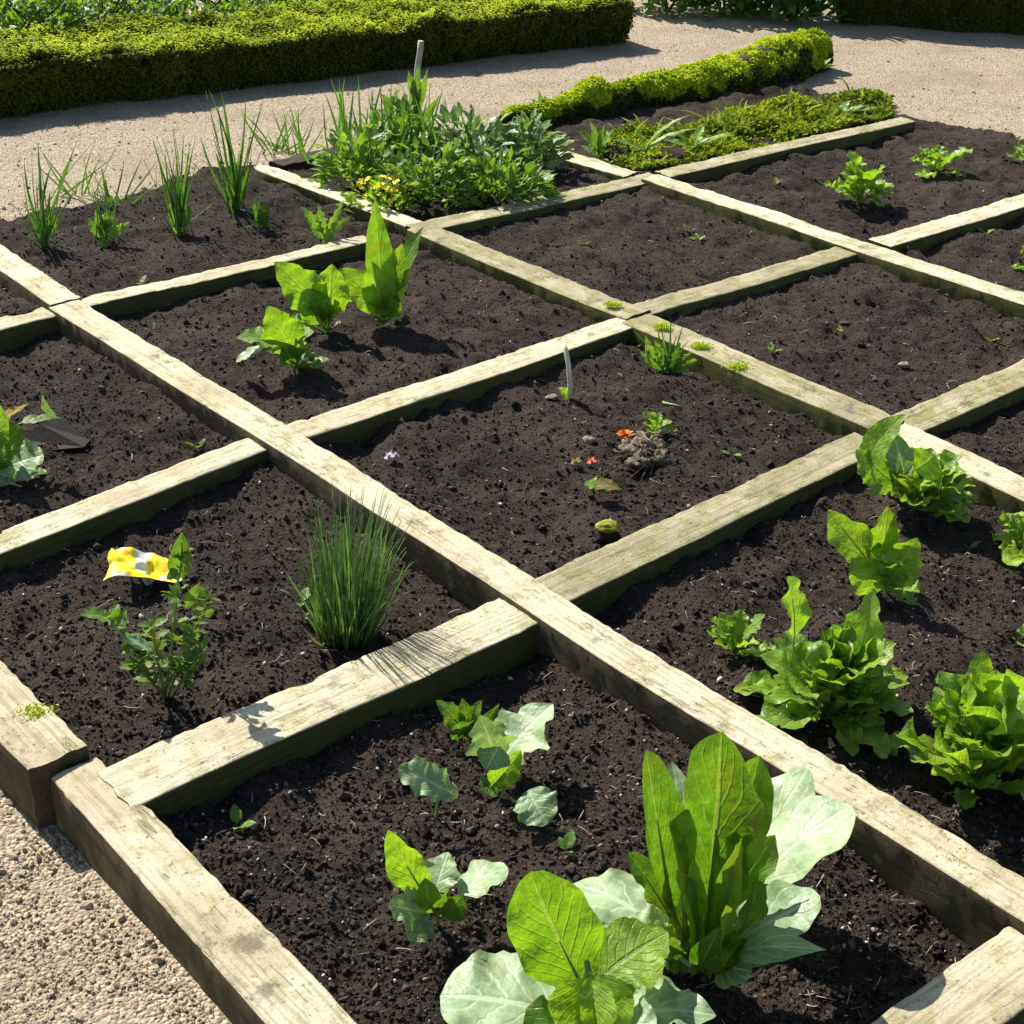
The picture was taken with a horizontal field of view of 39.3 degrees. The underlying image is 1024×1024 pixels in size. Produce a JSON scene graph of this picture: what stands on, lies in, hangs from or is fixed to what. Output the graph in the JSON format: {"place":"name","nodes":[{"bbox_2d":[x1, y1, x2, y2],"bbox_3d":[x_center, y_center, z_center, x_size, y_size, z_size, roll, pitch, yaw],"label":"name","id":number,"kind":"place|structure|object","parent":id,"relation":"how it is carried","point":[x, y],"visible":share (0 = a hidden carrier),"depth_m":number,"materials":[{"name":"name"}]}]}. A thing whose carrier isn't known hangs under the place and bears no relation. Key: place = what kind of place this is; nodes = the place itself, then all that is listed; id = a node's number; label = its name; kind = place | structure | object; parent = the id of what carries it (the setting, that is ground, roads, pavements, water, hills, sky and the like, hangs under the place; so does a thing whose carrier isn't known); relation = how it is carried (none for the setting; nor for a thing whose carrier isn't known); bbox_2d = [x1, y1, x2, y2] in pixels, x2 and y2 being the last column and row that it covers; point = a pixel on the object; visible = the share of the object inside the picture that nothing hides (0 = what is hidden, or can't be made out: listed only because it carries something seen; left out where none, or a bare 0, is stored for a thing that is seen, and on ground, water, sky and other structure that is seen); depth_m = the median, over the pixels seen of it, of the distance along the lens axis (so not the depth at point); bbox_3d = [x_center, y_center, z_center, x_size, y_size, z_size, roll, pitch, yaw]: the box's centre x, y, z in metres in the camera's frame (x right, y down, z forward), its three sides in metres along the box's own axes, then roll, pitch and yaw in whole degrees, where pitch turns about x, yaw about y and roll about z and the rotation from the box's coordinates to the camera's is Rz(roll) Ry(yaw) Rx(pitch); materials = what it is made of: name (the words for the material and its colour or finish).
{"place":"outdoors","nodes":[
{"label":"outdoors","id":0,"kind":"place"},
{"bbox_2d":[39,140,118,196],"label":"grass sprig","id":1,"kind":"object","parent":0,"point":[76,185],"depth_m":5.07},
{"bbox_2d":[0,80,1023,1023],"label":"soil","id":2,"kind":"structure","parent":0,"point":[894,156],"depth_m":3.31,"materials":[{"name":"soil"}]},
{"bbox_2d":[0,307,57,352],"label":"timber beam","id":3,"kind":"structure","parent":2,"relation":"on","point":[17,331],"depth_m":3.89,"materials":[{"name":"wood"}]},
{"bbox_2d":[0,395,59,486],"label":"cabbage plant","id":4,"kind":"object","parent":2,"relation":"on","point":[20,456],"visible":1,"depth_m":3.18,"materials":[{"name":"green plant"}]},
{"bbox_2d":[0,244,81,309],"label":"timber beam","id":5,"kind":"structure","parent":2,"relation":"on","point":[21,278],"depth_m":4.14,"materials":[{"name":"wood"}]},
{"bbox_2d":[0,661,89,828],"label":"timber beam","id":6,"kind":"structure","parent":2,"relation":"on","point":[37,754],"depth_m":2.33,"materials":[{"name":"wood"}]},
{"bbox_2d":[12,699,59,721],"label":"moss tuft","id":7,"kind":"object","parent":6,"relation":"on","point":[27,708],"visible":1,"depth_m":2.39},
{"bbox_2d":[11,139,96,248],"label":"leek tuft","id":8,"kind":"object","parent":2,"relation":"on","point":[47,225],"visible":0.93,"depth_m":4.45,"materials":[{"name":"green plant"}]},
{"bbox_2d":[23,417,90,451],"bbox_3d":[-1.078,-0.177,3.380,0.168,0.060,0.092,20,34,29],"label":"slate flake","id":9,"kind":"object","parent":2,"relation":"on","point":[68,436],"visible":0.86,"depth_m":3.38,"materials":[{"name":"stone"}]},
{"bbox_2d":[88,167,129,246],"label":"leek tuft","id":10,"kind":"object","parent":2,"relation":"on","point":[102,225],"visible":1,"depth_m":4.54,"materials":[{"name":"green plant"}]},
{"bbox_2d":[0,438,267,571],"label":"timber beam","id":11,"kind":"structure","parent":2,"relation":"on","point":[84,521],"depth_m":3.06,"materials":[{"name":"wood"}]},
{"bbox_2d":[104,547,181,585],"bbox_3d":[-0.741,0.118,2.870,0.151,0.083,0.090,-8,31,-17],"label":"plant label","id":12,"kind":"object","parent":2,"relation":"on","point":[129,561],"visible":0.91,"depth_m":2.86,"materials":[{"name":"plastic"}]},
{"bbox_2d":[80,533,220,699],"bbox_3d":[-0.613,0.196,2.456,0.225,0.339,0.105,0,30,-5],"label":"tomato seedling","id":13,"kind":"object","parent":2,"relation":"on","point":[192,657],"visible":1,"depth_m":2.47,"materials":[{"name":"green plant"}]},
{"bbox_2d":[144,127,212,238],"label":"leek tuft","id":14,"kind":"object","parent":2,"relation":"on","point":[179,213],"visible":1,"depth_m":4.65,"materials":[{"name":"green plant"}]},
{"bbox_2d":[51,757,356,1023],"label":"timber beam","id":15,"kind":"structure","parent":2,"relation":"on","point":[240,963],"depth_m":2.06,"materials":[{"name":"wood"}]},
{"bbox_2d":[81,235,365,316],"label":"timber beam","id":16,"kind":"structure","parent":2,"relation":"on","point":[150,296],"depth_m":4.25,"materials":[{"name":"wood"}]},
{"bbox_2d":[179,91,270,213],"bbox_3d":[-0.951,-1.196,4.772,0.304,0.424,0.097,-4,30,-10],"label":"leek tuft","id":17,"kind":"object","parent":2,"relation":"on","point":[235,190],"visible":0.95,"depth_m":4.80,"materials":[{"name":"green plant"}]},
{"bbox_2d":[230,804,255,828],"bbox_3d":[-0.436,0.492,2.282,0.054,0.023,0.032,25,37,34],"label":"sprout","id":18,"kind":"object","parent":2,"relation":"on","point":[235,813],"visible":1,"depth_m":2.29,"materials":[{"name":"green plant"}]},
{"bbox_2d":[240,198,276,231],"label":"leek tuft","id":19,"kind":"object","parent":2,"relation":"on","point":[260,214],"visible":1,"depth_m":4.70,"materials":[{"name":"green plant"}]},
{"bbox_2d":[236,306,328,368],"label":"spinach seedling","id":20,"kind":"object","parent":2,"relation":"on","point":[283,335],"visible":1,"depth_m":3.67,"materials":[{"name":"green plant"}]},
{"bbox_2d":[269,146,337,170],"bbox_3d":[-0.768,-1.264,5.519,0.344,0.225,0.098,-25,39,-39],"label":"rotten plank","id":21,"kind":"object","parent":2,"relation":"on","point":[292,163],"visible":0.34,"depth_m":5.40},
{"bbox_2d":[274,261,351,332],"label":"spinach seedling","id":22,"kind":"object","parent":2,"relation":"on","point":[314,298],"visible":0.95,"depth_m":3.93,"materials":[{"name":"green plant"}]},
{"bbox_2d":[97,598,538,815],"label":"timber beam","id":23,"kind":"structure","parent":2,"relation":"on","point":[219,759],"depth_m":2.46,"materials":[{"name":"wood"}]},
{"bbox_2d":[300,200,351,243],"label":"leafy weed","id":24,"kind":"object","parent":2,"relation":"on","point":[321,228],"visible":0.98,"depth_m":4.55,"materials":[{"name":"green plant"}]},
{"bbox_2d":[254,164,422,234],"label":"timber beam","id":25,"kind":"structure","parent":2,"relation":"on","point":[394,221],"depth_m":4.99,"materials":[{"name":"wood"}]},
{"bbox_2d":[278,482,413,651],"bbox_3d":[-0.306,0.103,2.670,0.257,0.340,0.207,2,29,0],"label":"chive clump","id":26,"kind":"object","parent":2,"relation":"on","point":[349,611],"visible":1,"depth_m":2.67,"materials":[{"name":"plant"}]},
{"bbox_2d":[305,125,410,195],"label":"leafy weed","id":27,"kind":"object","parent":2,"relation":"on","point":[357,162],"visible":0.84,"depth_m":5.07,"materials":[{"name":"green plant"}]},
{"bbox_2d":[336,174,420,216],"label":"flowering plant","id":28,"kind":"object","parent":2,"relation":"on","point":[376,186],"visible":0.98,"depth_m":4.88,"materials":[{"name":"green plant"}]},
{"bbox_2d":[342,198,423,324],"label":"spinach seedling","id":29,"kind":"object","parent":2,"relation":"on","point":[379,287],"visible":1,"depth_m":3.98,"materials":[{"name":"green plant"}]},
{"bbox_2d":[290,77,483,183],"bbox_3d":[-0.448,-1.421,5.253,0.710,0.340,0.401,2,29,0],"label":"grassy weed","id":30,"kind":"object","parent":2,"relation":"on","point":[342,121],"visible":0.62,"depth_m":5.22,"materials":[{"name":"green plant"}]},
{"bbox_2d":[352,89,443,171],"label":"leafy weed","id":31,"kind":"object","parent":2,"relation":"on","point":[394,126],"visible":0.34,"depth_m":5.24,"materials":[{"name":"green plant"}]},
{"bbox_2d":[383,65,438,132],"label":"climbing shoot","id":32,"kind":"object","parent":2,"relation":"on","point":[417,88],"visible":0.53,"depth_m":5.65,"materials":[{"name":"green plant"}]},
{"bbox_2d":[374,130,478,210],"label":"leafy weed","id":33,"kind":"object","parent":2,"relation":"on","point":[412,168],"visible":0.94,"depth_m":4.95,"materials":[{"name":"green plant"}]},
{"bbox_2d":[398,756,457,818],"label":"cabbage seedling","id":34,"kind":"object","parent":2,"relation":"on","point":[418,775],"visible":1,"depth_m":2.26,"materials":[{"name":"green plant"}]},
{"bbox_2d":[384,830,507,941],"bbox_3d":[-0.097,0.523,2.069,0.190,0.189,0.092,-16,34,-28],"label":"cabbage seedling","id":35,"kind":"object","parent":2,"relation":"on","point":[416,879],"visible":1,"depth_m":2.06,"materials":[{"name":"green plant"}]},
{"bbox_2d":[287,316,640,443],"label":"timber beam","id":36,"kind":"structure","parent":2,"relation":"on","point":[362,421],"depth_m":3.63,"materials":[{"name":"wood"}]},
{"bbox_2d":[436,698,499,741],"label":"bean seedling","id":37,"kind":"object","parent":2,"relation":"on","point":[461,719],"visible":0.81,"depth_m":2.48,"materials":[{"name":"green plant"}]},
{"bbox_2d":[417,99,532,179],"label":"leafy weed","id":38,"kind":"object","parent":2,"relation":"on","point":[496,127],"visible":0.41,"depth_m":5.24,"materials":[{"name":"green plant"}]},
{"bbox_2d":[443,146,559,209],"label":"leafy weed","id":39,"kind":"object","parent":2,"relation":"on","point":[509,180],"visible":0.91,"depth_m":4.98,"materials":[{"name":"green plant"}]},
{"bbox_2d":[465,702,553,796],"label":"cabbage seedling","id":40,"kind":"object","parent":2,"relation":"on","point":[502,742],"visible":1,"depth_m":2.35,"materials":[{"name":"green plant"}]},
{"bbox_2d":[0,127,1023,1019],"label":"soil grit","id":41,"kind":"object","parent":2,"relation":"on","point":[720,679],"visible":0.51,"depth_m":2.56,"materials":[{"name":"soil"}]},
{"bbox_2d":[474,109,575,175],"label":"leafy weed","id":42,"kind":"object","parent":2,"relation":"on","point":[548,155],"visible":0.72,"depth_m":5.34,"materials":[{"name":"green plant"}]},
{"bbox_2d":[406,224,650,321],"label":"timber beam","id":43,"kind":"structure","parent":2,"relation":"on","point":[546,285],"depth_m":4.35,"materials":[{"name":"wood"}]},
{"bbox_2d":[599,300,627,309],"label":"moss tuft","id":44,"kind":"object","parent":43,"relation":"on","point":[607,304],"visible":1,"depth_m":4.10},
{"bbox_2d":[405,172,653,234],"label":"timber beam","id":45,"kind":"structure","parent":2,"relation":"on","point":[570,201],"depth_m":4.95,"materials":[{"name":"wood"}]},
{"bbox_2d":[513,786,557,826],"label":"cabbage seedling","id":46,"kind":"object","parent":2,"relation":"on","point":[537,806],"visible":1,"depth_m":2.27,"materials":[{"name":"green plant"}]},
{"bbox_2d":[49,300,1023,949],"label":"timber beam","id":47,"kind":"structure","parent":2,"relation":"on","point":[973,898],"depth_m":2.62,"materials":[{"name":"wood"}]},
{"bbox_2d":[558,343,571,399],"bbox_3d":[0.138,-0.351,3.651,0.039,0.156,0.050,2,29,0],"label":"plant marker","id":48,"kind":"object","parent":2,"relation":"on","point":[566,393],"visible":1,"depth_m":3.64,"materials":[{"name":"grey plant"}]},
{"bbox_2d":[558,830,575,852],"bbox_3d":[0.085,0.519,2.233,0.028,0.021,0.049,2,29,0],"label":"sprout","id":49,"kind":"object","parent":2,"relation":"on","point":[568,840],"visible":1,"depth_m":2.24,"materials":[{"name":"green plant"}]},
{"bbox_2d":[440,870,715,1023],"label":"cabbage seedling","id":50,"kind":"object","parent":2,"relation":"on","point":[568,946],"visible":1,"depth_m":1.84,"materials":[{"name":"green plant"}]},
{"bbox_2d":[543,149,637,179],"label":"timber beam","id":51,"kind":"structure","parent":2,"relation":"on","point":[594,166],"depth_m":5.41,"materials":[{"name":"wood"}]},
{"bbox_2d":[577,121,614,157],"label":"leafy weed","id":52,"kind":"object","parent":2,"relation":"on","point":[598,144],"visible":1,"depth_m":5.57,"materials":[{"name":"green plant"}]},
{"bbox_2d":[584,475,621,494],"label":"fallen leaf","id":53,"kind":"object","parent":2,"relation":"on","point":[598,484],"visible":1,"depth_m":3.20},
{"bbox_2d":[594,519,620,545],"bbox_3d":[0.201,0.044,3.036,0.056,0.059,0.044,2,29,0],"label":"lichen stone","id":54,"kind":"object","parent":2,"relation":"on","point":[607,533],"visible":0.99,"depth_m":3.02,"materials":[{"name":"stone"}]},
{"bbox_2d":[616,429,632,437],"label":"marigold flower","id":55,"kind":"object","parent":2,"relation":"on","point":[624,433],"visible":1,"depth_m":3.47,"materials":[{"name":"orange plant"}]},
{"bbox_2d":[602,425,693,486],"bbox_3d":[0.293,-0.140,3.371,0.230,0.091,0.234,-7,31,-16],"label":"soil clod","id":56,"kind":"object","parent":2,"relation":"on","point":[643,450],"visible":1,"depth_m":3.37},
{"bbox_2d":[643,410,676,433],"bbox_3d":[0.346,-0.214,3.491,0.084,0.052,0.088,-16,34,-29],"label":"lettuce","id":57,"kind":"object","parent":2,"relation":"on","point":[654,420],"visible":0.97,"depth_m":3.49,"materials":[{"name":"green plant"}]},
{"bbox_2d":[634,321,697,406],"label":"leafy weed","id":58,"kind":"object","parent":2,"relation":"on","point":[657,358],"visible":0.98,"depth_m":3.83,"materials":[{"name":"green plant"}]},
{"bbox_2d":[535,432,862,617],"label":"timber beam","id":59,"kind":"structure","parent":2,"relation":"on","point":[593,584],"depth_m":3.04,"materials":[{"name":"wood"}]},
{"bbox_2d":[573,732,855,988],"bbox_3d":[0.280,0.443,1.970,0.397,0.431,0.360,2,29,0],"label":"spinach plant","id":60,"kind":"object","parent":2,"relation":"on","point":[737,845],"visible":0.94,"depth_m":1.92,"materials":[{"name":"green plant"}]},
{"bbox_2d":[580,77,896,170],"bbox_3d":[1.035,-1.657,6.093,2.012,0.146,0.574,-19,35,-32],"label":"ground cover","id":61,"kind":"object","parent":2,"relation":"on","point":[739,124],"visible":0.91,"depth_m":6.02,"materials":[{"name":"green plant"}]},
{"bbox_2d":[613,115,696,151],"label":"leafy weed","id":62,"kind":"object","parent":61,"relation":"on","point":[654,136],"visible":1,"depth_m":5.65,"materials":[{"name":"green plant"}]},
{"bbox_2d":[666,125,730,148],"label":"leafy weed","id":63,"kind":"object","parent":61,"relation":"on","point":[696,137],"visible":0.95,"depth_m":5.71,"materials":[{"name":"green plant"}]},
{"bbox_2d":[824,100,877,113],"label":"leafy weed","id":64,"kind":"object","parent":61,"relation":"on","point":[843,106],"visible":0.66,"depth_m":6.33,"materials":[{"name":"green plant"}]},
{"bbox_2d":[706,609,776,656],"bbox_3d":[0.433,0.235,2.721,0.143,0.095,0.149,-15,34,-27],"label":"lettuce","id":65,"kind":"object","parent":2,"relation":"on","point":[738,628],"visible":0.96,"depth_m":2.73,"materials":[{"name":"green plant"}]},
{"bbox_2d":[633,247,856,317],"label":"timber beam","id":66,"kind":"structure","parent":2,"relation":"on","point":[690,301],"depth_m":4.35,"materials":[{"name":"wood"}]},
{"bbox_2d":[622,314,903,435],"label":"timber beam","id":67,"kind":"structure","parent":2,"relation":"on","point":[826,409],"depth_m":3.69,"materials":[{"name":"wood"}]},
{"bbox_2d":[647,321,673,330],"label":"moss tuft","id":68,"kind":"object","parent":67,"relation":"on","point":[661,326],"visible":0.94,"depth_m":3.97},
{"bbox_2d":[687,341,713,350],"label":"moss tuft","id":69,"kind":"object","parent":67,"relation":"on","point":[702,345],"visible":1,"depth_m":3.86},
{"bbox_2d":[721,361,753,371],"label":"moss tuft","id":70,"kind":"object","parent":67,"relation":"on","point":[739,365],"visible":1,"depth_m":3.75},
{"bbox_2d":[654,117,915,182],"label":"timber beam","id":71,"kind":"structure","parent":2,"relation":"on","point":[720,166],"depth_m":5.69,"materials":[{"name":"wood"}]},
{"bbox_2d":[733,576,913,757],"bbox_3d":[0.561,0.262,2.511,0.328,0.258,0.311,2,29,0],"label":"lettuce","id":72,"kind":"object","parent":2,"relation":"on","point":[836,668],"visible":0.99,"depth_m":2.49,"materials":[{"name":"green plant"}]},
{"bbox_2d":[641,174,1023,318],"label":"timber beam","id":73,"kind":"structure","parent":2,"relation":"on","point":[1006,302],"depth_m":4.65,"materials":[{"name":"wood"}]},
{"bbox_2d":[823,152,893,205],"bbox_3d":[1.254,-1.187,5.140,0.250,0.167,0.186,2,29,0],"label":"lettuce","id":74,"kind":"object","parent":2,"relation":"on","point":[861,180],"visible":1,"depth_m":5.14,"materials":[{"name":"green plant"}]},
{"bbox_2d":[827,506,923,604],"bbox_3d":[0.727,0.080,2.878,0.193,0.196,0.120,2,29,0],"label":"lettuce","id":75,"kind":"object","parent":2,"relation":"on","point":[879,557],"visible":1,"depth_m":2.87,"materials":[{"name":"green plant"}]},
{"bbox_2d":[856,414,977,522],"bbox_3d":[0.896,-0.092,3.147,0.219,0.226,0.259,-11,32,-21],"label":"lettuce","id":76,"kind":"object","parent":2,"relation":"on","point":[890,461],"visible":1,"depth_m":3.15,"materials":[{"name":"green plant"}]},
{"bbox_2d":[909,145,972,178],"bbox_3d":[1.653,-1.358,5.532,0.230,0.099,0.257,2,29,0],"label":"lettuce","id":77,"kind":"object","parent":2,"relation":"on","point":[935,158],"visible":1,"depth_m":5.52,"materials":[{"name":"green plant"}]},
{"bbox_2d":[867,194,1023,252],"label":"timber beam","id":78,"kind":"structure","parent":2,"relation":"on","point":[923,237],"depth_m":4.90,"materials":[{"name":"wood"}]},
{"bbox_2d":[871,926,1023,1023],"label":"timber beam","id":79,"kind":"structure","parent":2,"relation":"on","point":[983,983],"depth_m":1.95,"materials":[{"name":"wood"}]},
{"bbox_2d":[888,651,1023,808],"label":"lettuce","id":80,"kind":"object","parent":2,"relation":"on","point":[976,710],"visible":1,"depth_m":2.36,"materials":[{"name":"green plant"}]},
{"bbox_2d":[892,359,1023,435],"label":"timber beam","id":81,"kind":"structure","parent":2,"relation":"on","point":[970,403],"depth_m":3.64,"materials":[{"name":"wood"}]},
{"bbox_2d":[898,423,1023,512],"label":"timber beam","id":82,"kind":"structure","parent":2,"relation":"on","point":[999,488],"depth_m":3.27,"materials":[{"name":"wood"}]},
{"bbox_2d":[992,511,1023,565],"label":"lettuce","id":83,"kind":"object","parent":2,"relation":"on","point":[1013,535],"visible":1,"depth_m":3.09,"materials":[{"name":"green plant"}]},
{"bbox_2d":[1006,137,1023,164],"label":"lettuce","id":84,"kind":"object","parent":2,"relation":"on","point":[1020,151],"visible":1,"depth_m":5.72,"materials":[{"name":"green plant"}]},
{"bbox_2d":[0,0,1023,1023],"bbox_3d":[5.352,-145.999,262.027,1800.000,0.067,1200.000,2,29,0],"label":"gravel ground","id":85,"kind":"structure","parent":0,"point":[876,54],"depth_m":6.11,"materials":[{"name":"gravel"}]},
{"bbox_2d":[0,11,18,29],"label":"garden shrub","id":86,"kind":"object","parent":85,"relation":"on","point":[3,23],"visible":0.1,"depth_m":6.38,"materials":[{"name":"green plant"}]},
{"bbox_2d":[9,103,37,116],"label":"leafy weed","id":87,"kind":"object","parent":85,"relation":"on","point":[17,112],"visible":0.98,"depth_m":5.98,"materials":[{"name":"green plant"}]},
{"bbox_2d":[0,0,106,32],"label":"garden shrub","id":88,"kind":"object","parent":85,"relation":"on","point":[28,13],"visible":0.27,"depth_m":6.60,"materials":[{"name":"green plant"}]},
{"bbox_2d":[0,0,190,32],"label":"garden shrub","id":89,"kind":"object","parent":85,"relation":"on","point":[75,6],"visible":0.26,"depth_m":6.72,"materials":[{"name":"green plant"}]},
{"bbox_2d":[80,157,161,205],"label":"grass sprig","id":90,"kind":"object","parent":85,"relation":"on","point":[113,199],"depth_m":4.96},
{"bbox_2d":[56,0,277,25],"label":"garden shrub","id":91,"kind":"object","parent":85,"relation":"on","point":[236,3],"visible":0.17,"depth_m":7.00,"materials":[{"name":"green plant"}]},
{"bbox_2d":[140,0,355,18],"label":"garden shrub","id":92,"kind":"object","parent":85,"relation":"on","point":[284,2],"visible":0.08,"depth_m":7.26,"materials":[{"name":"green plant"}]},
{"bbox_2d":[240,106,309,152],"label":"grass sprig","id":93,"kind":"object","parent":85,"relation":"on","point":[276,148],"depth_m":5.64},
{"bbox_2d":[251,107,326,156],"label":"grass sprig","id":94,"kind":"object","parent":85,"relation":"on","point":[287,145],"depth_m":5.59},
{"bbox_2d":[0,0,636,118],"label":"box hedge","id":95,"kind":"object","parent":85,"relation":"on","point":[141,57],"visible":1,"depth_m":6.63,"materials":[{"name":"green plant"}]},
{"bbox_2d":[414,40,423,78],"bbox_3d":[-0.387,-1.756,5.910,0.047,0.360,0.032,2,29,0],"label":"garden stake","id":96,"kind":"object","parent":85,"relation":"on","point":[418,61],"visible":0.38,"depth_m":5.84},
{"bbox_2d":[499,27,833,125],"bbox_3d":[0.818,-1.975,6.630,2.182,0.300,0.358,-25,39,-39],"label":"hedge","id":97,"kind":"object","parent":85,"relation":"on","point":[791,56],"visible":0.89,"depth_m":6.56,"materials":[{"name":"green plant"}]},
{"bbox_2d":[632,0,727,16],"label":"garden shrub","id":98,"kind":"object","parent":85,"relation":"on","point":[648,6],"visible":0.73,"depth_m":8.37,"materials":[{"name":"green plant"}]},
{"bbox_2d":[673,0,773,18],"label":"garden shrub","id":99,"kind":"object","parent":85,"relation":"on","point":[739,4],"visible":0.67,"depth_m":8.34,"materials":[{"name":"green plant"}]},
{"bbox_2d":[722,0,854,24],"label":"garden shrub","id":100,"kind":"object","parent":85,"relation":"on","point":[793,8],"visible":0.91,"depth_m":8.28,"materials":[{"name":"green plant"}]},
{"bbox_2d":[837,0,1023,34],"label":"box hedge","id":101,"kind":"object","parent":85,"relation":"on","point":[992,16],"visible":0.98,"depth_m":8.26,"materials":[{"name":"green plant"}]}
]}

